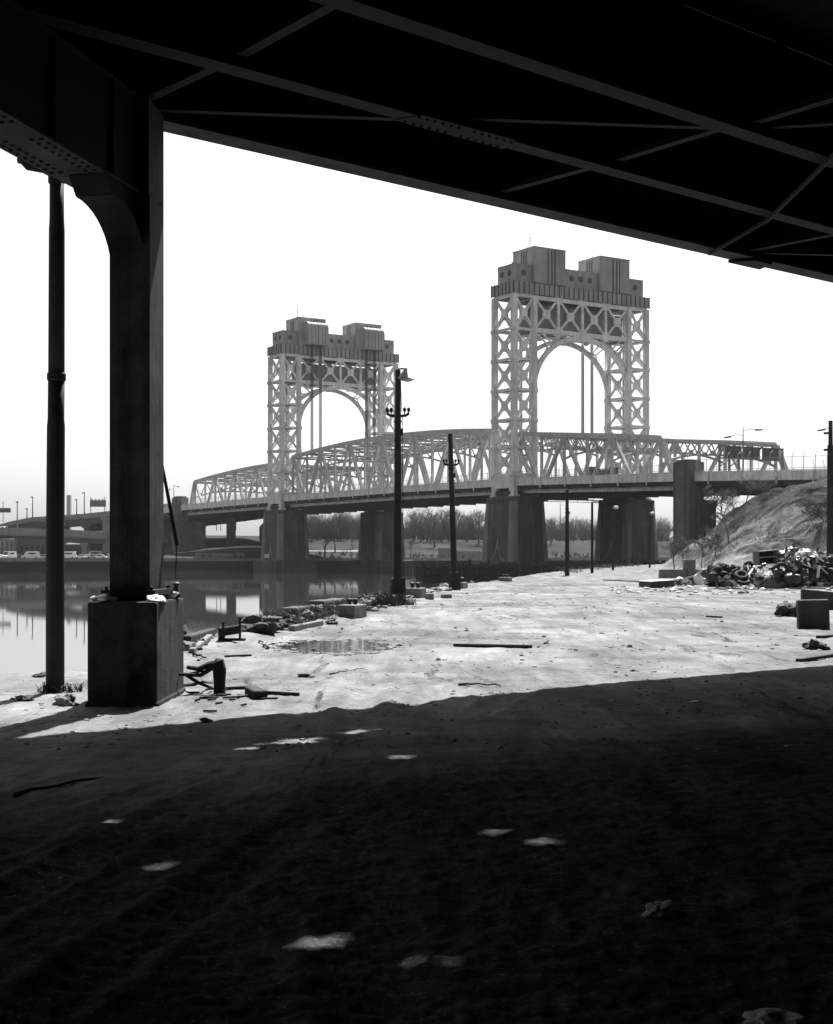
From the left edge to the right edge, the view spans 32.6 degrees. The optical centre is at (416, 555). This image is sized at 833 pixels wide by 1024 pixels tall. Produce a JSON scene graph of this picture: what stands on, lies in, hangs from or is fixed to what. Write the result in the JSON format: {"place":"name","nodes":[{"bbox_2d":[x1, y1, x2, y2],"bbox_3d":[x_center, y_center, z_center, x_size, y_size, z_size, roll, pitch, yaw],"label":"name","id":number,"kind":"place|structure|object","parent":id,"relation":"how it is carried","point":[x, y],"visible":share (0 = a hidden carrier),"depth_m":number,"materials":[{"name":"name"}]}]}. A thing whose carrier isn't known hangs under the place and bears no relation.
{"place":"outdoors","nodes":[
{"label":"outdoors","id":0,"kind":"place"},
{"bbox_2d":[0,570,494,673],"bbox_3d":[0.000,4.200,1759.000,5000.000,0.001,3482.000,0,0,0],"label":"river","id":1,"kind":"structure","parent":0,"point":[212,599],"depth_m":145.40,"materials":[{"name":"grey liquid"}]},
{"bbox_2d":[253,506,316,570],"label":"tower pier","id":2,"kind":"structure","parent":1,"relation":"in","point":[285,546],"depth_m":380.21,"materials":[{"name":"concrete"}]},
{"bbox_2d":[266,307,398,511],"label":"lift tower","id":3,"kind":"structure","parent":2,"relation":"on","point":[309,343],"depth_m":386.72,"materials":[{"name":"metal"}]},
{"bbox_2d":[181,462,375,517],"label":"side span","id":4,"kind":"object","parent":3,"relation":"attached to","point":[250,506],"visible":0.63,"depth_m":413.60,"materials":[{"name":"paint"}]},
{"bbox_2d":[350,509,412,570],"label":"tower pier","id":5,"kind":"structure","parent":1,"relation":"in","point":[376,545],"depth_m":396.38,"materials":[{"name":"concrete"}]},
{"bbox_2d":[416,564,471,581],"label":"timber fender","id":6,"kind":"object","parent":1,"relation":"in","point":[419,573],"visible":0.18,"depth_m":227.09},
{"bbox_2d":[472,491,558,575],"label":"tower pier","id":7,"kind":"structure","parent":1,"relation":"in","point":[514,529],"depth_m":293.00,"materials":[{"name":"concrete"}]},
{"bbox_2d":[283,428,604,509],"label":"lift span","id":8,"kind":"object","parent":7,"relation":"on","point":[432,492],"visible":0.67,"depth_m":344.62,"materials":[{"name":"paint"}]},
{"bbox_2d":[544,496,616,502],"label":"service pipe","id":9,"kind":"object","parent":7,"relation":"attached to","point":[587,499],"visible":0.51,"depth_m":303.84,"materials":[{"name":"metal"}]},
{"bbox_2d":[422,559,664,582],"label":"timber fender","id":10,"kind":"object","parent":1,"relation":"in","point":[439,573],"visible":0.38,"depth_m":236.00,"materials":[{"name":"wood"}]},
{"bbox_2d":[587,497,666,565],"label":"tower pier","id":11,"kind":"structure","parent":1,"relation":"in","point":[631,528],"depth_m":309.33,"materials":[{"name":"concrete"}]},
{"bbox_2d":[489,238,650,499],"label":"lift tower","id":12,"kind":"structure","parent":11,"relation":"on","point":[587,301],"depth_m":300.16,"materials":[{"name":"metal"}]},
{"bbox_2d":[499,432,813,498],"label":"side span","id":13,"kind":"object","parent":12,"relation":"attached to","point":[642,483],"visible":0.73,"depth_m":276.06,"materials":[{"name":"paint"}]},
{"bbox_2d":[718,445,783,471],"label":"sign gantry","id":14,"kind":"object","parent":13,"relation":"attached to","point":[734,450],"visible":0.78,"depth_m":265.88,"materials":[{"name":"metal"}]},
{"bbox_2d":[173,550,357,552],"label":"path","id":15,"kind":"structure","parent":0,"point":[258,550],"depth_m":433.87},
{"bbox_2d":[68,535,672,557],"bbox_3d":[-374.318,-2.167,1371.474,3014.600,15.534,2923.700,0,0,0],"label":"bank","id":16,"kind":"structure","parent":0,"point":[218,542],"depth_m":467.67,"materials":[{"name":"grey plant"}]},
{"bbox_2d":[0,538,16,554],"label":"shed","id":17,"kind":"structure","parent":16,"relation":"on","point":[8,544],"depth_m":446.00,"materials":[{"name":"concrete"}]},
{"bbox_2d":[17,539,45,554],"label":"shed","id":18,"kind":"structure","parent":16,"relation":"on","point":[30,545],"depth_m":450.00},
{"bbox_2d":[0,528,167,553],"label":"elevated ramp","id":19,"kind":"structure","parent":16,"relation":"on","point":[87,540],"depth_m":452.53,"materials":[{"name":"concrete"}]},
{"bbox_2d":[0,504,167,543],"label":"elevated ramp","id":20,"kind":"structure","parent":16,"relation":"on","point":[89,521],"depth_m":482.91,"materials":[{"name":"concrete"}]},
{"bbox_2d":[90,497,105,513],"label":"road sign","id":21,"kind":"object","parent":20,"relation":"on","point":[98,503],"visible":1,"depth_m":472.00,"materials":[{"name":"metal"}]},
{"bbox_2d":[65,543,102,553],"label":"shed","id":22,"kind":"structure","parent":16,"relation":"on","point":[74,547],"depth_m":466.00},
{"bbox_2d":[101,517,109,552],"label":"ramp pier","id":23,"kind":"structure","parent":16,"relation":"on","point":[106,528],"depth_m":456.00,"materials":[{"name":"concrete"}]},
{"bbox_2d":[81,503,262,541],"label":"approach span","id":24,"kind":"object","parent":16,"relation":"on","point":[210,521],"visible":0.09,"depth_m":464.82,"materials":[{"name":"paint"}]},
{"bbox_2d":[172,496,206,550],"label":"pylon pier","id":25,"kind":"structure","parent":16,"relation":"on","point":[191,535],"depth_m":438.42,"materials":[{"name":"concrete"}]},
{"bbox_2d":[196,553,243,557],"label":"wall","id":26,"kind":"structure","parent":16,"relation":"on","point":[207,555],"depth_m":402.29,"materials":[{"name":"concrete"}]},
{"bbox_2d":[226,518,235,544],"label":"approach column","id":27,"kind":"structure","parent":16,"relation":"on","point":[230,531],"depth_m":448.07,"materials":[{"name":"concrete"}]},
{"bbox_2d":[318,523,339,557],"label":"bare tree","id":28,"kind":"object","parent":16,"relation":"on","point":[329,537],"visible":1,"depth_m":414.83,"materials":[{"name":"grey plant"}]},
{"bbox_2d":[0,557,670,571],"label":"bulkhead","id":29,"kind":"object","parent":16,"relation":"on","point":[103,564],"visible":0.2,"depth_m":385.85,"materials":[{"name":"concrete"}]},
{"bbox_2d":[183,549,588,557],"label":"shore scrub","id":30,"kind":"object","parent":16,"relation":"on","point":[342,553],"visible":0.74,"depth_m":427.09,"materials":[{"name":"grey plant"}]},
{"bbox_2d":[411,510,426,541],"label":"bare tree","id":31,"kind":"object","parent":16,"relation":"on","point":[418,518],"visible":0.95,"depth_m":495.19,"materials":[{"name":"grey plant"}]},
{"bbox_2d":[422,513,443,546],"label":"bare tree","id":32,"kind":"object","parent":16,"relation":"on","point":[434,523],"visible":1,"depth_m":480.21,"materials":[{"name":"grey plant"}]},
{"bbox_2d":[434,506,449,541],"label":"bare tree","id":33,"kind":"object","parent":16,"relation":"on","point":[443,511],"visible":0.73,"depth_m":504.13,"materials":[{"name":"grey plant"}]},
{"bbox_2d":[438,548,450,557],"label":"wall","id":34,"kind":"structure","parent":16,"relation":"on","point":[443,552],"depth_m":440.28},
{"bbox_2d":[457,551,481,557],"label":"wall","id":35,"kind":"structure","parent":16,"relation":"on","point":[470,554],"depth_m":446.57,"materials":[{"name":"concrete"}]},
{"bbox_2d":[469,510,484,543],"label":"bare tree","id":36,"kind":"object","parent":16,"relation":"on","point":[479,523],"visible":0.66,"depth_m":502.62,"materials":[{"name":"grey plant"}]},
{"bbox_2d":[307,511,672,542],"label":"wood","id":37,"kind":"object","parent":16,"relation":"on","point":[558,535],"visible":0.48,"depth_m":526.79,"materials":[{"name":"grey plant"}]},
{"bbox_2d":[0,476,832,1023],"bbox_3d":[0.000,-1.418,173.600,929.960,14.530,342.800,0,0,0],"label":"ground","id":38,"kind":"structure","parent":0,"point":[194,870],"depth_m":8.42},
{"bbox_2d":[17,158,65,692],"bbox_3d":[-4.470,-1.548,16.969,0.568,6.495,0.223,0,0,-10],"label":"drain pipe","id":39,"kind":"object","parent":38,"relation":"on","point":[55,565],"visible":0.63,"depth_m":16.92,"materials":[{"name":"black metal"}]},
{"bbox_2d":[12,775,103,797],"bbox_3d":[-2.448,1.573,9.779,0.088,0.054,0.914,0,0,30],"label":"stick","id":40,"kind":"object","parent":38,"relation":"on","point":[27,790],"visible":1,"depth_m":9.64,"materials":[{"name":"black wood"}]},
{"bbox_2d":[37,682,83,692],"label":"dead weeds","id":41,"kind":"object","parent":38,"relation":"on","point":[69,689],"visible":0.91,"depth_m":16.95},
{"bbox_2d":[52,694,79,706],"bbox_3d":[-3.806,1.574,15.466,0.301,0.156,0.203,16,11,24],"label":"rock","id":42,"kind":"object","parent":38,"relation":"on","point":[67,700],"visible":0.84,"depth_m":15.42,"materials":[{"name":"stone"}]},
{"bbox_2d":[85,598,185,706],"bbox_3d":[-3.154,1.200,16.120,0.824,1.400,1.765,0,0,0],"label":"concrete footing","id":43,"kind":"object","parent":38,"relation":"on","point":[135,653],"visible":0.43,"depth_m":15.27,"materials":[{"name":"concrete"}]},
{"bbox_2d":[90,594,118,602],"bbox_3d":[-3.412,0.461,15.539,0.300,0.089,0.660,0,0,0],"label":"snow patch","id":44,"kind":"object","parent":43,"relation":"on","point":[103,598],"visible":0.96,"depth_m":15.36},
{"bbox_2d":[146,594,165,601],"bbox_3d":[-2.855,0.462,15.607,0.203,0.089,0.624,0,0,0],"label":"snow patch","id":45,"kind":"object","parent":43,"relation":"on","point":[154,598],"visible":0.97,"depth_m":15.45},
{"bbox_2d":[171,581,180,597],"bbox_3d":[-2.810,0.399,16.600,0.132,0.190,0.130,0,0,0],"label":"iron weight","id":46,"kind":"object","parent":43,"relation":"on","point":[175,584],"visible":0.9,"depth_m":16.57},
{"bbox_2d":[164,469,178,579],"bbox_3d":[-2.880,-0.406,16.600,0.224,1.396,0.052,0,0,0],"label":"hanging rod","id":47,"kind":"object","parent":46,"relation":"attached to","point":[174,532],"visible":0.88,"depth_m":16.58,"materials":[{"name":"black metal"}]},
{"bbox_2d":[0,0,832,600],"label":"viaduct","id":48,"kind":"object","parent":43,"relation":"on","point":[702,126],"visible":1,"depth_m":16.35,"materials":[{"name":"metal"}]},
{"bbox_2d":[184,628,215,641],"bbox_3d":[-3.935,1.458,25.901,0.160,0.233,4.272,0,0,-2],"label":"plank","id":49,"kind":"object","parent":38,"relation":"on","point":[194,636],"visible":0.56,"depth_m":25.06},
{"bbox_2d":[188,634,211,653],"bbox_3d":[-3.692,1.508,24.405,0.100,0.129,3.260,0,0,-3],"label":"plank","id":50,"kind":"object","parent":38,"relation":"on","point":[207,638],"visible":0.9,"depth_m":24.06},
{"bbox_2d":[179,658,225,693],"bbox_3d":[-2.505,1.461,16.701,0.544,0.519,0.237,0,0,0],"label":"broken post","id":51,"kind":"object","parent":38,"relation":"on","point":[217,666],"visible":0.93,"depth_m":16.65,"materials":[{"name":"wood"}]},
{"bbox_2d":[218,617,245,640],"bbox_3d":[-3.314,1.346,25.593,0.500,0.490,0.265,0,0,0],"label":"mooring cleat","id":52,"kind":"object","parent":38,"relation":"on","point":[223,631],"visible":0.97,"depth_m":25.48,"materials":[{"name":"black metal"}]},
{"bbox_2d":[245,686,267,699],"bbox_3d":[-1.840,1.575,16.322,0.160,0.107,0.516,0,0,-19],"label":"rock","id":53,"kind":"object","parent":38,"relation":"on","point":[256,692],"visible":1,"depth_m":16.11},
{"bbox_2d":[241,614,277,634],"bbox_3d":[-3.127,1.369,28.064,0.849,0.385,1.273,18,-12,-36],"label":"rock","id":54,"kind":"object","parent":38,"relation":"on","point":[256,623],"visible":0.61,"depth_m":27.71,"materials":[{"name":"stone"}]},
{"bbox_2d":[268,691,299,695],"bbox_3d":[-1.648,1.598,16.527,0.722,0.049,0.050,0,0,35],"label":"stick","id":55,"kind":"object","parent":38,"relation":"on","point":[283,693],"visible":0.58,"depth_m":16.41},
{"bbox_2d":[259,597,351,625],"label":"dead weeds","id":56,"kind":"object","parent":38,"relation":"on","point":[276,611],"visible":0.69,"depth_m":32.21,"materials":[{"name":"plant"}]},
{"bbox_2d":[266,598,345,629],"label":"quay kerb","id":57,"kind":"structure","parent":38,"relation":"on","point":[327,602],"depth_m":33.38,"materials":[{"name":"concrete"}]},
{"bbox_2d":[288,620,323,630],"bbox_3d":[-2.380,1.520,30.853,0.140,0.126,2.643,0,0,9],"label":"plank","id":58,"kind":"object","parent":38,"relation":"on","point":[306,625],"visible":1,"depth_m":30.50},
{"bbox_2d":[261,638,411,655],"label":"puddle","id":59,"kind":"object","parent":38,"relation":"on","point":[305,647],"visible":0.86,"depth_m":25.00,"materials":[{"name":"black liquid"}]},
{"bbox_2d":[338,598,366,618],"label":"mooring block","id":60,"kind":"structure","parent":38,"relation":"on","point":[355,610],"depth_m":35.60,"materials":[{"name":"concrete"}]},
{"bbox_2d":[363,589,415,606],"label":"dead weeds","id":61,"kind":"object","parent":38,"relation":"on","point":[393,600],"visible":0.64,"depth_m":44.23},
{"bbox_2d":[386,368,413,604],"bbox_3d":[-0.531,-2.074,45.571,0.874,7.879,0.485,0,0,23],"label":"lamp post","id":62,"kind":"object","parent":38,"relation":"on","point":[397,586],"visible":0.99,"depth_m":45.51,"materials":[{"name":"black metal"}]},
{"bbox_2d":[406,582,425,597],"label":"mooring block","id":63,"kind":"structure","parent":38,"relation":"on","point":[417,592],"depth_m":51.55,"materials":[{"name":"concrete"}]},
{"bbox_2d":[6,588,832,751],"bbox_3d":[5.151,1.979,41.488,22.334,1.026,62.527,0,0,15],"label":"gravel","id":64,"kind":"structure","parent":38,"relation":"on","point":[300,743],"depth_m":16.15,"materials":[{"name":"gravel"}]},
{"bbox_2d":[443,434,460,589],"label":"utility pole","id":65,"kind":"object","parent":38,"relation":"on","point":[454,580],"visible":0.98,"depth_m":65.89,"materials":[{"name":"black metal"}]},
{"bbox_2d":[453,643,531,647],"bbox_3d":[1.321,1.574,24.758,1.415,0.071,0.160,0,0,23],"label":"plank","id":66,"kind":"object","parent":38,"relation":"on","point":[492,645],"visible":1,"depth_m":24.68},
{"bbox_2d":[561,490,573,575],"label":"lamp post","id":67,"kind":"object","parent":38,"relation":"on","point":[567,513],"visible":0.96,"depth_m":111.87,"materials":[{"name":"black metal"}]},
{"bbox_2d":[591,499,598,572],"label":"lamp post","id":68,"kind":"object","parent":38,"relation":"on","point":[592,543],"visible":0.97,"depth_m":125.90,"materials":[{"name":"black metal"}]},
{"bbox_2d":[555,563,639,572],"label":"dry grass","id":69,"kind":"structure","parent":38,"relation":"on","point":[587,567],"depth_m":165.22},
{"bbox_2d":[612,506,618,569],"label":"lamp post","id":70,"kind":"object","parent":38,"relation":"on","point":[615,507],"visible":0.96,"depth_m":155.89,"materials":[{"name":"black metal"}]},
{"bbox_2d":[649,512,654,567],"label":"lamp post","id":71,"kind":"object","parent":38,"relation":"on","point":[652,513],"visible":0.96,"depth_m":181.90,"materials":[{"name":"black metal"}]},
{"bbox_2d":[639,579,673,587],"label":"concrete slab","id":72,"kind":"object","parent":38,"relation":"on","point":[659,583],"visible":0.95,"depth_m":70.53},
{"bbox_2d":[641,899,671,916],"bbox_3d":[1.042,1.541,6.216,0.178,0.062,0.125,-21,-3,-36],"label":"rock","id":73,"kind":"object","parent":38,"relation":"on","point":[657,909],"visible":0.96,"depth_m":6.19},
{"bbox_2d":[658,569,673,577],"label":"barrier block","id":74,"kind":"object","parent":38,"relation":"on","point":[665,573],"depth_m":101.03,"materials":[{"name":"concrete"}]},
{"bbox_2d":[662,532,691,568],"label":"bare shrub","id":75,"kind":"object","parent":38,"relation":"on","point":[671,550],"visible":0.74,"depth_m":122.34,"materials":[{"name":"grey plant"}]},
{"bbox_2d":[674,569,686,577],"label":"barrier block","id":76,"kind":"object","parent":38,"relation":"on","point":[682,573],"depth_m":101.03,"materials":[{"name":"concrete"}]},
{"bbox_2d":[671,537,690,560],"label":"bare shrub","id":77,"kind":"object","parent":38,"relation":"on","point":[679,545],"visible":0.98,"depth_m":117.53,"materials":[{"name":"grey plant"}]},
{"bbox_2d":[674,577,693,585],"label":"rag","id":78,"kind":"object","parent":38,"relation":"on","point":[684,581],"visible":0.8,"depth_m":74.22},
{"bbox_2d":[686,569,697,576],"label":"barrier block","id":79,"kind":"object","parent":38,"relation":"on","point":[690,572],"depth_m":101.04,"materials":[{"name":"concrete"}]},
{"bbox_2d":[683,559,695,568],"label":"concrete block","id":80,"kind":"object","parent":79,"relation":"on","point":[689,563],"depth_m":101.03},
{"bbox_2d":[686,574,702,584],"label":"drum","id":81,"kind":"object","parent":38,"relation":"on","point":[695,579],"visible":0.71,"depth_m":76.34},
{"bbox_2d":[673,459,717,555],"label":"pylon pier","id":82,"kind":"structure","parent":38,"relation":"on","point":[693,510],"depth_m":249.05,"materials":[{"name":"concrete"}]},
{"bbox_2d":[677,449,826,494],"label":"approach span","id":83,"kind":"object","parent":82,"relation":"on","point":[718,480],"visible":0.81,"depth_m":237.79,"materials":[{"name":"paint"}]},
{"bbox_2d":[724,429,762,469],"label":"deck lamp","id":84,"kind":"object","parent":83,"relation":"on","point":[743,444],"visible":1,"depth_m":239.03,"materials":[{"name":"metal"}]},
{"bbox_2d":[689,531,723,564],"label":"bare shrub","id":85,"kind":"object","parent":38,"relation":"on","point":[710,544],"visible":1,"depth_m":110.91,"materials":[{"name":"grey plant"}]},
{"bbox_2d":[705,562,720,583],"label":"rubbish heap","id":86,"kind":"object","parent":38,"relation":"on","point":[708,578],"visible":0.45,"depth_m":72.60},
{"bbox_2d":[700,523,726,556],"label":"bare shrub","id":87,"kind":"object","parent":38,"relation":"on","point":[713,532],"visible":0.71,"depth_m":114.67,"materials":[{"name":"grey plant"}]},
{"bbox_2d":[691,484,737,517],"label":"bare shrub","id":88,"kind":"object","parent":38,"relation":"on","point":[723,496],"visible":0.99,"depth_m":137.86,"materials":[{"name":"grey plant"}]},
{"bbox_2d":[709,563,746,583],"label":"rubbish heap","id":89,"kind":"object","parent":38,"relation":"on","point":[722,570],"visible":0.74,"depth_m":69.68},
{"bbox_2d":[717,488,738,508],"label":"bare shrub","id":90,"kind":"object","parent":38,"relation":"on","point":[732,498],"visible":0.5,"depth_m":141.84,"materials":[{"name":"grey plant"}]},
{"bbox_2d":[709,502,749,542],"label":"bare shrub","id":91,"kind":"object","parent":38,"relation":"on","point":[725,519],"visible":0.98,"depth_m":117.80,"materials":[{"name":"grey plant"}]},
{"bbox_2d":[737,579,749,585],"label":"tyre","id":92,"kind":"object","parent":38,"relation":"on","point":[745,582],"visible":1,"depth_m":67.98,"materials":[{"name":"rubber"}]},
{"bbox_2d":[734,570,748,580],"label":"tyre","id":93,"kind":"object","parent":92,"relation":"on","point":[741,572],"visible":1,"depth_m":68.39,"materials":[{"name":"rubber"}]},
{"bbox_2d":[669,475,826,568],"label":"dry grass","id":94,"kind":"structure","parent":38,"relation":"on","point":[825,526],"depth_m":114.02,"materials":[{"name":"plant"}]},
{"bbox_2d":[737,476,766,501],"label":"bare shrub","id":95,"kind":"object","parent":38,"relation":"on","point":[750,486],"visible":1,"depth_m":132.45,"materials":[{"name":"grey plant"}]},
{"bbox_2d":[752,550,778,564],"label":"shelf cabinet","id":96,"kind":"object","parent":38,"relation":"on","point":[767,557],"visible":0.86,"depth_m":71.67,"materials":[{"name":"black plastic"}]},
{"bbox_2d":[742,1008,803,1023],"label":"rock","id":97,"kind":"object","parent":38,"relation":"on","point":[768,1016],"visible":1,"depth_m":4.78,"materials":[{"name":"stone"}]},
{"bbox_2d":[775,577,783,583],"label":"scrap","id":98,"kind":"object","parent":38,"relation":"on","point":[779,580],"visible":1,"depth_m":69.16,"materials":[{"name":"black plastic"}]},
{"bbox_2d":[771,566,784,579],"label":"rubbish bag","id":99,"kind":"object","parent":98,"relation":"on","point":[778,573],"visible":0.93,"depth_m":69.27,"materials":[{"name":"black plastic"}]},
{"bbox_2d":[774,603,796,616],"bbox_3d":[9.783,1.478,37.355,0.784,0.464,0.796,0,0,0],"label":"rock","id":100,"kind":"object","parent":38,"relation":"on","point":[788,609],"visible":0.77,"depth_m":37.18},
{"bbox_2d":[784,571,801,586],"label":"rubbish bag","id":101,"kind":"object","parent":38,"relation":"on","point":[792,579],"visible":1,"depth_m":68.75,"materials":[{"name":"black plastic"}]},
{"bbox_2d":[789,558,805,573],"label":"rubbish bag","id":102,"kind":"object","parent":38,"relation":"on","point":[799,564],"visible":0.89,"depth_m":69.72,"materials":[{"name":"black plastic"}]},
{"bbox_2d":[796,599,829,628],"bbox_3d":[8.804,1.314,31.608,0.686,0.676,0.400,0,0,9],"label":"concrete block","id":103,"kind":"object","parent":38,"relation":"on","point":[813,613],"depth_m":31.41,"materials":[{"name":"concrete"}]},
{"bbox_2d":[796,653,832,661],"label":"plank","id":104,"kind":"object","parent":38,"relation":"on","point":[810,658],"visible":1,"depth_m":21.99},
{"bbox_2d":[802,638,830,649],"bbox_3d":[6.885,1.548,24.488,0.475,0.187,0.538,13,-4,9],"label":"rock","id":105,"kind":"object","parent":38,"relation":"on","point":[813,644],"visible":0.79,"depth_m":24.32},
{"bbox_2d":[801,589,832,609],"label":"concrete slab","id":106,"kind":"object","parent":38,"relation":"on","point":[806,594],"depth_m":41.03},
{"bbox_2d":[807,554,832,581],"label":"rubbish heap","id":107,"kind":"object","parent":38,"relation":"on","point":[825,563],"visible":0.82,"depth_m":69.63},
{"bbox_2d":[795,548,818,557],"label":"rag","id":108,"kind":"object","parent":107,"relation":"on","point":[802,551],"visible":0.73,"depth_m":70.53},
{"bbox_2d":[824,421,832,556],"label":"utility pole","id":109,"kind":"object","parent":38,"relation":"on","point":[829,449],"visible":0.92,"depth_m":79.84,"materials":[{"name":"wood"}]},
{"bbox_2d":[0,132,832,537],"label":"sky","id":110,"kind":"structure","parent":0,"point":[251,239],"materials":[{"name":"white"}]},
{"bbox_2d":[760,577,784,587],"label":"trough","id":111,"kind":"object","parent":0,"point":[771,584],"visible":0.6,"depth_m":69.79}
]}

